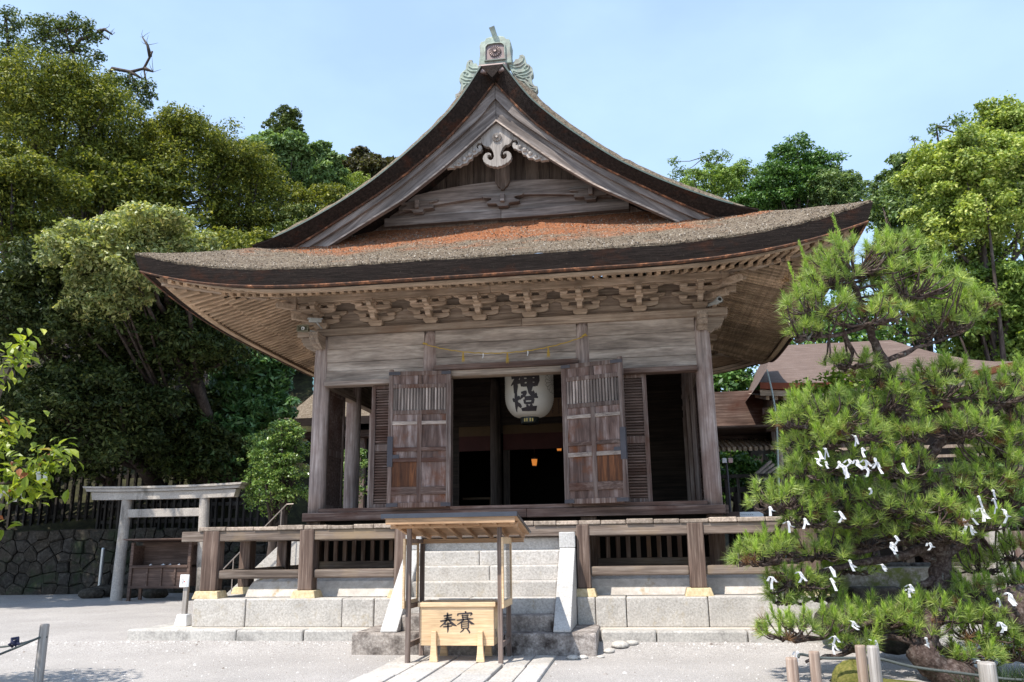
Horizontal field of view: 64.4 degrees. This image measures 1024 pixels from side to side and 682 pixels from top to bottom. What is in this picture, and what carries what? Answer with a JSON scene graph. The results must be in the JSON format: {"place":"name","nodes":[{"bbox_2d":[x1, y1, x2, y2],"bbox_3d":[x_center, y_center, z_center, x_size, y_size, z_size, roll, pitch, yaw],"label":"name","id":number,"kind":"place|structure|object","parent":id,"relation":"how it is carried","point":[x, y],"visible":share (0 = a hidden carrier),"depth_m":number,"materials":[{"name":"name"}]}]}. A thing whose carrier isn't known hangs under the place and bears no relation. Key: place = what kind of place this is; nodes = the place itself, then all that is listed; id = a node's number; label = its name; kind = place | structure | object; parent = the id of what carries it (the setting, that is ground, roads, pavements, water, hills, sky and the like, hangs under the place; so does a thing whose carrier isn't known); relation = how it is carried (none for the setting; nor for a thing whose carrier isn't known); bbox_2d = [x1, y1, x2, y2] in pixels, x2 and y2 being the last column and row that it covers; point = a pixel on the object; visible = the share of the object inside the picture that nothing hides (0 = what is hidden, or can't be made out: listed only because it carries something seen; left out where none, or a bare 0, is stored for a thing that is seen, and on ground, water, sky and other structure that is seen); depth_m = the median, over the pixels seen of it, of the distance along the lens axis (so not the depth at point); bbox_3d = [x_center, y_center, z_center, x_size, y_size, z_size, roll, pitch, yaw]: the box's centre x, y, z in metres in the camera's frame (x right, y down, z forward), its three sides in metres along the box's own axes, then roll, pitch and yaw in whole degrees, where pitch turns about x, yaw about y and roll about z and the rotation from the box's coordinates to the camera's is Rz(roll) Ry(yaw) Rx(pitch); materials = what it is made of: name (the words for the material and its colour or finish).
{"place":"outdoors","nodes":[
{"label":"outdoors","id":0,"kind":"place"},
{"bbox_2d":[227,541,299,594],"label":"side stairs","id":1,"kind":"structure","parent":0,"point":[270,560],"depth_m":18.64,"materials":[{"name":"stone"}]},
{"bbox_2d":[349,655,555,681],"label":"path","id":2,"kind":"structure","parent":0,"point":[448,668],"depth_m":9.30,"materials":[{"name":"stone"}]},
{"bbox_2d":[381,511,530,663],"bbox_3d":[-0.670,3.108,10.325,1.700,1.773,1.290,-3,-14,8],"label":"box shelter","id":3,"kind":"object","parent":2,"relation":"on","point":[459,525],"visible":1,"depth_m":10.20,"materials":[{"name":"brown wood"}]},
{"bbox_2d":[418,599,497,661],"bbox_3d":[-0.649,3.651,10.284,0.988,0.694,0.591,-3,-14,8],"label":"offertory box","id":4,"kind":"object","parent":2,"relation":"on","point":[444,624],"visible":0.94,"depth_m":10.08,"materials":[{"name":"brown wood"}]},
{"bbox_2d":[0,335,999,592],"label":"hill","id":5,"kind":"structure","parent":0,"point":[302,391],"depth_m":27.82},
{"bbox_2d":[0,4,35,78],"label":"tree","id":6,"kind":"object","parent":5,"relation":"on","point":[14,23],"visible":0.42,"depth_m":45.89,"materials":[{"name":"green plant"}]},
{"bbox_2d":[0,422,78,510],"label":"tree","id":7,"kind":"object","parent":5,"relation":"on","point":[55,486],"visible":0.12,"depth_m":25.77,"materials":[{"name":"green plant"}]},
{"bbox_2d":[0,137,95,510],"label":"tree","id":8,"kind":"object","parent":5,"relation":"on","point":[30,172],"visible":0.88,"depth_m":28.80,"materials":[{"name":"green plant"}]},
{"bbox_2d":[12,11,114,104],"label":"tree","id":9,"kind":"object","parent":5,"relation":"on","point":[62,26],"visible":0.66,"depth_m":43.89,"materials":[{"name":"green plant"}]},
{"bbox_2d":[12,141,124,382],"bbox_3d":[-19.314,-2.309,34.155,5.617,13.478,4.969,-12,-18,37],"label":"tree","id":10,"kind":"object","parent":5,"relation":"on","point":[55,160],"visible":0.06,"depth_m":34.37,"materials":[{"name":"green plant"}]},
{"bbox_2d":[0,39,157,413],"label":"tree","id":11,"kind":"object","parent":5,"relation":"on","point":[30,98],"visible":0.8,"depth_m":33.97,"materials":[{"name":"green plant"}]},
{"bbox_2d":[0,233,168,485],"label":"tree","id":12,"kind":"object","parent":5,"relation":"on","point":[26,282],"visible":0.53,"depth_m":21.92,"materials":[{"name":"green plant"}]},
{"bbox_2d":[45,145,145,357],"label":"tree","id":13,"kind":"object","parent":5,"relation":"on","point":[103,181],"visible":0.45,"depth_m":33.22,"materials":[{"name":"green plant"}]},
{"bbox_2d":[0,462,190,527],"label":"wooden fence","id":14,"kind":"object","parent":5,"relation":"on","point":[51,511],"visible":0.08,"depth_m":27.45,"materials":[{"name":"brown wood"}]},
{"bbox_2d":[41,415,150,502],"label":"tree","id":15,"kind":"object","parent":5,"relation":"on","point":[98,478],"visible":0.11,"depth_m":25.54,"materials":[{"name":"green plant"}]},
{"bbox_2d":[0,341,192,502],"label":"tree","id":16,"kind":"object","parent":5,"relation":"on","point":[66,394],"visible":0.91,"depth_m":22.29,"materials":[{"name":"green plant"}]},
{"bbox_2d":[78,33,160,335],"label":"tree","id":17,"kind":"object","parent":5,"relation":"on","point":[145,87],"visible":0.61,"depth_m":41.95,"materials":[{"name":"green plant"}]},
{"bbox_2d":[72,151,170,408],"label":"tree","id":18,"kind":"object","parent":5,"relation":"on","point":[127,174],"visible":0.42,"depth_m":33.92,"materials":[{"name":"green plant"}]},
{"bbox_2d":[29,200,240,493],"bbox_3d":[-9.956,0.761,23.944,5.191,8.031,9.237,-3,-14,8],"label":"tree","id":19,"kind":"object","parent":5,"relation":"on","point":[125,235],"visible":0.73,"depth_m":21.08,"materials":[{"name":"green plant"}]},
{"bbox_2d":[51,264,220,501],"bbox_3d":[-10.430,1.740,24.205,2.647,6.194,8.324,-3,-14,8],"label":"tree","id":20,"kind":"object","parent":5,"relation":"on","point":[128,298],"visible":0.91,"depth_m":21.57,"materials":[{"name":"green plant"}]},
{"bbox_2d":[99,149,204,368],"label":"tree","id":21,"kind":"object","parent":5,"relation":"on","point":[158,184],"visible":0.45,"depth_m":35.33,"materials":[{"name":"green plant"}]},
{"bbox_2d":[93,177,220,379],"bbox_3d":[-15.718,-2.299,35.367,5.592,10.366,4.740,-12,-18,38],"label":"tree","id":22,"kind":"object","parent":5,"relation":"on","point":[193,211],"visible":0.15,"depth_m":36.09,"materials":[{"name":"green plant"}]},
{"bbox_2d":[98,292,263,501],"bbox_3d":[-10.266,1.449,24.806,4.700,7.052,5.971,6,-15,-26],"label":"tree","id":23,"kind":"object","parent":5,"relation":"on","point":[214,349],"visible":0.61,"depth_m":23.34,"materials":[{"name":"green plant"}]},
{"bbox_2d":[132,420,230,500],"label":"tree","id":24,"kind":"object","parent":5,"relation":"on","point":[171,463],"visible":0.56,"depth_m":24.91,"materials":[{"name":"green plant"}]},
{"bbox_2d":[102,101,273,384],"bbox_3d":[-15.097,-4.433,36.605,7.296,13.753,5.294,-1,-14,1],"label":"tree","id":25,"kind":"object","parent":5,"relation":"on","point":[168,135],"visible":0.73,"depth_m":36.98,"materials":[{"name":"green plant"}]},
{"bbox_2d":[129,377,268,484],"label":"tree","id":26,"kind":"object","parent":5,"relation":"on","point":[188,422],"visible":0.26,"depth_m":25.25,"materials":[{"name":"green plant"}]},
{"bbox_2d":[175,421,256,478],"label":"tree","id":27,"kind":"object","parent":5,"relation":"on","point":[220,453],"visible":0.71,"depth_m":25.04,"materials":[{"name":"green plant"}]},
{"bbox_2d":[194,225,259,385],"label":"tree","id":28,"kind":"object","parent":5,"relation":"on","point":[238,233],"visible":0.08,"depth_m":33.43,"materials":[{"name":"green plant"}]},
{"bbox_2d":[194,384,270,508],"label":"tree","id":29,"kind":"object","parent":5,"relation":"on","point":[248,424],"visible":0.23,"depth_m":25.68,"materials":[{"name":"green plant"}]},
{"bbox_2d":[199,225,277,249],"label":"tree","id":30,"kind":"object","parent":5,"relation":"on","point":[260,235],"visible":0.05,"depth_m":35.29,"materials":[{"name":"green plant"}]},
{"bbox_2d":[189,137,319,238],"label":"tree","id":31,"kind":"object","parent":5,"relation":"on","point":[257,207],"visible":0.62,"depth_m":38.97,"materials":[{"name":"green plant"}]},
{"bbox_2d":[208,348,300,505],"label":"tree","id":32,"kind":"object","parent":5,"relation":"on","point":[270,400],"visible":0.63,"depth_m":26.24,"materials":[{"name":"green plant"}]},
{"bbox_2d":[241,127,318,211],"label":"tree","id":33,"kind":"object","parent":5,"relation":"on","point":[287,149],"visible":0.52,"depth_m":42.88,"materials":[{"name":"green plant"}]},
{"bbox_2d":[259,104,305,202],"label":"tree","id":34,"kind":"object","parent":5,"relation":"on","point":[283,116],"visible":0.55,"depth_m":45.55,"materials":[{"name":"green plant"}]},
{"bbox_2d":[272,203,316,232],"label":"tree","id":35,"kind":"object","parent":5,"relation":"on","point":[295,211],"visible":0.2,"depth_m":38.02,"materials":[{"name":"green plant"}]},
{"bbox_2d":[288,179,349,212],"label":"tree","id":36,"kind":"object","parent":5,"relation":"on","point":[330,193],"visible":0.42,"depth_m":39.61,"materials":[{"name":"green plant"}]},
{"bbox_2d":[290,140,348,204],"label":"tree","id":37,"kind":"object","parent":5,"relation":"on","point":[325,165],"visible":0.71,"depth_m":43.49,"materials":[{"name":"green plant"}]},
{"bbox_2d":[336,168,370,201],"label":"tree","id":38,"kind":"object","parent":5,"relation":"on","point":[353,182],"visible":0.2,"depth_m":44.46,"materials":[{"name":"green plant"}]},
{"bbox_2d":[337,145,382,180],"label":"tree","id":39,"kind":"object","parent":5,"relation":"on","point":[358,154],"visible":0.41,"depth_m":46.20,"materials":[{"name":"green plant"}]},
{"bbox_2d":[358,153,396,177],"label":"tree","id":40,"kind":"object","parent":5,"relation":"on","point":[369,166],"visible":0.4,"depth_m":45.15,"materials":[{"name":"green plant"}]},
{"bbox_2d":[667,148,733,179],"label":"tree","id":41,"kind":"object","parent":5,"relation":"on","point":[706,159],"visible":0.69,"depth_m":40.96,"materials":[{"name":"green plant"}]},
{"bbox_2d":[672,157,760,466],"bbox_3d":[9.826,-0.872,38.302,5.179,16.414,3.876,-3,-14,8],"label":"tree","id":42,"kind":"object","parent":5,"relation":"on","point":[729,180],"visible":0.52,"depth_m":38.91,"materials":[{"name":"green plant"}]},
{"bbox_2d":[729,185,807,210],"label":"tree","id":43,"kind":"object","parent":5,"relation":"on","point":[744,198],"visible":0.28,"depth_m":36.91,"materials":[{"name":"green plant"}]},
{"bbox_2d":[744,130,851,342],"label":"tree","id":44,"kind":"object","parent":5,"relation":"on","point":[796,173],"visible":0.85,"depth_m":36.22,"materials":[{"name":"green plant"}]},
{"bbox_2d":[805,165,878,337],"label":"tree","id":45,"kind":"object","parent":5,"relation":"on","point":[844,187],"visible":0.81,"depth_m":35.20,"materials":[{"name":"green plant"}]},
{"bbox_2d":[789,287,933,348],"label":"tree","id":46,"kind":"object","parent":5,"relation":"on","point":[880,336],"visible":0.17,"depth_m":28.60,"materials":[{"name":"green plant"}]},
{"bbox_2d":[862,165,906,230],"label":"tree","id":47,"kind":"object","parent":5,"relation":"on","point":[883,177],"visible":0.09,"depth_m":32.83,"materials":[{"name":"green plant"}]},
{"bbox_2d":[866,181,939,344],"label":"tree","id":48,"kind":"object","parent":5,"relation":"on","point":[886,209],"visible":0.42,"depth_m":30.76,"materials":[{"name":"green plant"}]},
{"bbox_2d":[881,150,941,351],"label":"tree","id":49,"kind":"object","parent":5,"relation":"on","point":[893,157],"visible":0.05,"depth_m":32.10,"materials":[{"name":"green plant"}]},
{"bbox_2d":[874,235,954,352],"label":"tree","id":50,"kind":"object","parent":5,"relation":"on","point":[914,277],"visible":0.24,"depth_m":28.48,"materials":[{"name":"green plant"}]},
{"bbox_2d":[886,110,979,351],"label":"tree","id":51,"kind":"object","parent":5,"relation":"on","point":[939,127],"visible":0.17,"depth_m":30.97,"materials":[{"name":"green plant"}]},
{"bbox_2d":[937,315,1023,464],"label":"tree","id":52,"kind":"object","parent":5,"relation":"on","point":[957,348],"visible":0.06,"depth_m":24.64,"materials":[{"name":"green plant"}]},
{"bbox_2d":[0,593,1023,681],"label":"ground","id":53,"kind":"structure","parent":0,"point":[71,618],"depth_m":10.50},
{"bbox_2d":[33,624,49,681],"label":"rope post","id":54,"kind":"object","parent":53,"relation":"on","point":[40,660],"visible":1,"depth_m":9.16,"materials":[{"name":"grey wood"}]},
{"bbox_2d":[0,328,83,540],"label":"cherry tree","id":55,"kind":"object","parent":53,"relation":"on","point":[8,486],"visible":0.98,"depth_m":7.16,"materials":[{"name":"green plant"}]},
{"bbox_2d":[78,587,105,598],"bbox_3d":[-11.614,7.003,22.516,0.749,0.362,0.520,-3,-14,8],"label":"boulder","id":56,"kind":"object","parent":53,"relation":"on","point":[92,593],"visible":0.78,"depth_m":22.35,"materials":[{"name":"stone"}]},
{"bbox_2d":[0,528,197,594],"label":"stone wall","id":57,"kind":"structure","parent":53,"relation":"on","point":[48,562],"depth_m":24.89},
{"bbox_2d":[95,494,270,529],"bbox_3d":[-10.203,5.561,25.547,6.105,1.370,0.267,-2,-14,6],"label":"wooden fence","id":58,"kind":"object","parent":57,"relation":"on","point":[103,506],"visible":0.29,"depth_m":25.54,"materials":[{"name":"brown wood"}]},
{"bbox_2d":[142,588,168,597],"bbox_3d":[-9.739,6.912,22.235,0.721,0.348,0.519,-3,-14,8],"label":"boulder","id":59,"kind":"object","parent":53,"relation":"on","point":[156,593],"visible":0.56,"depth_m":22.08,"materials":[{"name":"stone"}]},
{"bbox_2d":[123,538,197,600],"bbox_3d":[-9.104,5.984,21.280,1.900,1.585,0.900,-3,-14,8],"label":"notice shelf","id":60,"kind":"object","parent":53,"relation":"on","point":[156,553],"visible":0.73,"depth_m":21.20,"materials":[{"name":"brown wood"}]},
{"bbox_2d":[82,482,248,600],"bbox_3d":[-9.294,5.344,21.520,4.590,3.041,0.480,-3,-14,8],"label":"stone torii","id":61,"kind":"object","parent":53,"relation":"on","point":[202,493],"visible":0.85,"depth_m":21.59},
{"bbox_2d":[237,429,310,556],"bbox_3d":[-6.357,4.213,21.640,2.368,3.922,1.722,-3,-14,8],"label":"bush","id":62,"kind":"object","parent":53,"relation":"on","point":[264,456],"visible":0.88,"depth_m":21.59,"materials":[{"name":"green plant"}]},
{"bbox_2d":[265,418,306,541],"bbox_3d":[-6.070,4.078,21.603,0.947,4.140,1.136,11,-18,-39],"label":"bush","id":63,"kind":"object","parent":53,"relation":"on","point":[296,434],"visible":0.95,"depth_m":21.75,"materials":[{"name":"green plant"}]},
{"bbox_2d":[279,378,369,507],"bbox_3d":[-1.263,4.902,30.665,13.450,7.950,6.000,-3,-14,8],"label":"shrine","id":64,"kind":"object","parent":53,"relation":"on","point":[304,416],"visible":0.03,"depth_m":29.28,"materials":[{"name":"brown wood"}]},
{"bbox_2d":[342,448,367,504],"bbox_3d":[-4.651,4.854,23.742,1.434,3.636,1.049,-3,-14,8],"label":"bush","id":65,"kind":"object","parent":53,"relation":"on","point":[363,465],"visible":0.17,"depth_m":23.91,"materials":[{"name":"green plant"}]},
{"bbox_2d":[351,532,600,655],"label":"stone staircase","id":66,"kind":"structure","parent":53,"relation":"on","point":[544,618],"depth_m":11.44,"materials":[{"name":"stone"}]},
{"bbox_2d":[160,623,811,638],"bbox_3d":[0.361,5.296,15.807,10.420,0.293,8.840,-3,-14,8],"label":"earth strip","id":67,"kind":"object","parent":53,"relation":"on","point":[601,628],"visible":0.07,"depth_m":11.49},
{"bbox_2d":[174,574,191,625],"bbox_3d":[-5.171,4.098,12.866,0.207,0.775,0.207,-3,-14,8],"label":"sign post","id":68,"kind":"object","parent":67,"relation":"on","point":[184,618],"visible":0.99,"depth_m":12.83,"materials":[{"name":"grey wood"}]},
{"bbox_2d":[127,622,864,642],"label":"stone kerb","id":69,"kind":"structure","parent":67,"relation":"on","point":[155,633],"depth_m":11.69,"materials":[{"name":"stone"}]},
{"bbox_2d":[192,589,827,626],"bbox_3d":[0.327,4.924,15.773,9.440,0.418,8.091,-3,-14,8],"label":"stone podium","id":70,"kind":"object","parent":67,"relation":"on","point":[715,610],"visible":0.53,"depth_m":11.77,"materials":[{"name":"stone"}]},
{"bbox_2d":[134,26,872,598],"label":"shrine hall","id":71,"kind":"structure","parent":70,"relation":"on","point":[498,206],"depth_m":14.11,"materials":[{"name":"brown wood"}]},
{"bbox_2d":[386,370,450,507],"bbox_3d":[-1.597,1.653,14.006,1.096,2.385,0.071,-1,-14,2],"label":"door","id":72,"kind":"structure","parent":71,"relation":"in","point":[419,411],"depth_m":13.98,"materials":[{"name":"brown wood"}]},
{"bbox_2d":[422,333,587,362],"bbox_3d":[-0.148,0.170,14.232,2.951,0.483,0.107,-3,-14,8],"label":"straw rope","id":73,"kind":"object","parent":71,"relation":"attached to","point":[507,357],"visible":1,"depth_m":14.16,"materials":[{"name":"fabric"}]},
{"bbox_2d":[504,375,553,424],"bbox_3d":[0.319,0.738,15.179,0.922,1.640,0.916,-3,-14,8],"label":"paper lantern","id":74,"kind":"object","parent":71,"relation":"hanging from","point":[529,400],"visible":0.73,"depth_m":14.76,"materials":[{"name":"white paper"}]},
{"bbox_2d":[561,356,629,503],"bbox_3d":[1.359,1.476,13.472,1.096,2.385,0.071,-7,-15,25],"label":"door","id":75,"kind":"structure","parent":71,"relation":"in","point":[593,402],"depth_m":13.45,"materials":[{"name":"brown wood"}]},
{"bbox_2d":[721,468,986,562],"bbox_3d":[6.732,3.607,16.588,5.658,1.860,0.269,-4,-14,11],"label":"wooden fence","id":76,"kind":"object","parent":71,"relation":"attached to","point":[738,489],"visible":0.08,"depth_m":16.87,"materials":[{"name":"brown wood"}]},
{"bbox_2d":[1,640,1018,681],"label":"pebbles","id":77,"kind":"object","parent":53,"relation":"on","point":[605,673],"visible":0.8,"depth_m":10.70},
{"bbox_2d":[713,368,759,556],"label":"tree","id":78,"kind":"object","parent":53,"relation":"on","point":[737,380],"visible":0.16,"depth_m":25.79,"materials":[{"name":"green plant"}]},
{"bbox_2d":[719,451,766,564],"bbox_3d":[5.236,4.368,18.730,1.650,3.667,1.191,8,-16,-32],"label":"shrub","id":79,"kind":"object","parent":53,"relation":"on","point":[744,460],"visible":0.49,"depth_m":18.84,"materials":[{"name":"green plant"}]},
{"bbox_2d":[741,450,790,540],"bbox_3d":[6.098,4.382,18.838,1.666,3.670,1.167,-3,-14,8],"label":"shrub","id":80,"kind":"object","parent":53,"relation":"on","point":[772,456],"visible":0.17,"depth_m":19.07,"materials":[{"name":"green plant"}]},
{"bbox_2d":[785,657,799,681],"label":"support post","id":81,"kind":"object","parent":53,"relation":"on","point":[792,670],"visible":1,"depth_m":7.45,"materials":[{"name":"brown wood"}]},
{"bbox_2d":[808,651,821,681],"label":"support post","id":82,"kind":"object","parent":53,"relation":"on","point":[815,666],"visible":1,"depth_m":7.43,"materials":[{"name":"brown wood"}]},
{"bbox_2d":[831,660,869,681],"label":"mossy rock","id":83,"kind":"object","parent":53,"relation":"on","point":[845,671],"visible":0.59,"depth_m":7.86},
{"bbox_2d":[855,645,869,681],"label":"support post","id":84,"kind":"object","parent":53,"relation":"on","point":[862,663],"visible":1,"depth_m":7.60,"materials":[{"name":"brown wood"}]},
{"bbox_2d":[789,366,942,555],"bbox_3d":[6.564,2.687,14.720,2.872,4.558,1.094,-1,-14,-1],"label":"maple tree","id":85,"kind":"object","parent":53,"relation":"on","point":[839,376],"visible":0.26,"depth_m":14.95,"materials":[{"name":"green plant"}]},
{"bbox_2d":[714,340,1022,563],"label":"side shrine","id":86,"kind":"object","parent":53,"relation":"on","point":[740,420],"visible":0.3,"depth_m":20.93,"materials":[{"name":"brown wood"}]},
{"bbox_2d":[866,645,882,681],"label":"support post","id":87,"kind":"object","parent":53,"relation":"on","point":[874,664],"visible":1,"depth_m":7.36,"materials":[{"name":"grey wood"}]},
{"bbox_2d":[864,626,909,654],"bbox_3d":[4.616,3.546,9.851,0.651,0.493,0.599,-3,-14,8],"label":"boulder","id":88,"kind":"object","parent":53,"relation":"on","point":[894,647],"visible":0.36,"depth_m":9.67,"materials":[{"name":"stone"}]},
{"bbox_2d":[852,437,941,561],"bbox_3d":[8.169,3.847,16.995,1.695,3.755,1.903,4,-15,-19],"label":"shrub","id":89,"kind":"object","parent":53,"relation":"on","point":[892,481],"visible":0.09,"depth_m":17.12,"materials":[{"name":"green plant"}]},
{"bbox_2d":[822,564,1011,602],"bbox_3d":[8.352,4.429,14.431,5.700,0.880,2.250,-3,-14,8],"label":"raised bed","id":90,"kind":"object","parent":53,"relation":"on","point":[901,577],"depth_m":13.68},
{"bbox_2d":[829,678,1008,681],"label":"moss bed","id":91,"kind":"object","parent":53,"relation":"on","point":[889,680],"visible":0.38,"depth_m":8.00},
{"bbox_2d":[721,213,1023,681],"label":"pine tree","id":92,"kind":"object","parent":91,"relation":"on","point":[923,616],"visible":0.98,"depth_m":8.92,"materials":[{"name":"green plant"}]},
{"bbox_2d":[948,663,1023,681],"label":"lilyturf","id":93,"kind":"object","parent":91,"relation":"on","point":[1002,674],"visible":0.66,"depth_m":7.73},
{"bbox_2d":[848,586,992,620],"bbox_3d":[8.203,4.230,13.137,5.179,0.549,0.375,-3,-14,8],"label":"kerb row","id":94,"kind":"object","parent":53,"relation":"on","point":[883,592],"visible":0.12,"depth_m":13.32,"materials":[{"name":"stone"}]},
{"bbox_2d":[869,561,1010,566],"bbox_3d":[8.416,4.265,14.030,5.339,0.904,0.377,-3,-14,8],"label":"kerb row","id":95,"kind":"object","parent":53,"relation":"on","point":[902,564],"visible":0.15,"depth_m":14.23,"materials":[{"name":"stone"}]},
{"bbox_2d":[887,118,1023,509],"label":"tree","id":96,"kind":"object","parent":53,"relation":"on","point":[969,182],"visible":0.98,"depth_m":24.06,"materials":[{"name":"green plant"}]},
{"bbox_2d":[909,242,1023,463],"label":"tree","id":97,"kind":"object","parent":53,"relation":"on","point":[1010,278],"visible":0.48,"depth_m":23.61,"materials":[{"name":"green plant"}]},
{"bbox_2d":[938,448,1023,554],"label":"shrub","id":98,"kind":"object","parent":53,"relation":"on","point":[1020,512],"visible":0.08,"depth_m":16.08,"materials":[{"name":"green plant"}]},
{"bbox_2d":[977,661,997,681],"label":"support post","id":99,"kind":"object","parent":53,"relation":"on","point":[987,671],"visible":1,"depth_m":7.19,"materials":[{"name":"grey wood"}]},
{"bbox_2d":[797,653,1023,681],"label":"rope","id":100,"kind":"object","parent":99,"relation":"attached to","point":[910,666],"visible":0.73,"depth_m":7.68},
{"bbox_2d":[956,90,1023,259],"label":"tree","id":101,"kind":"object","parent":53,"relation":"on","point":[1008,117],"visible":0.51,"depth_m":26.59,"materials":[{"name":"green plant"}]},
{"bbox_2d":[960,321,1023,438],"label":"tree","id":102,"kind":"object","parent":53,"relation":"on","point":[1014,341],"visible":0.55,"depth_m":23.67,"materials":[{"name":"green plant"}]},
{"bbox_2d":[980,583,1023,638],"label":"boulder","id":103,"kind":"object","parent":53,"relation":"on","point":[1017,611],"visible":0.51,"depth_m":8.67,"materials":[{"name":"grey stone"}]},
{"bbox_2d":[0,0,1023,391],"label":"sky","id":104,"kind":"structure","parent":0,"point":[651,82],"materials":[{"name":"blue"}]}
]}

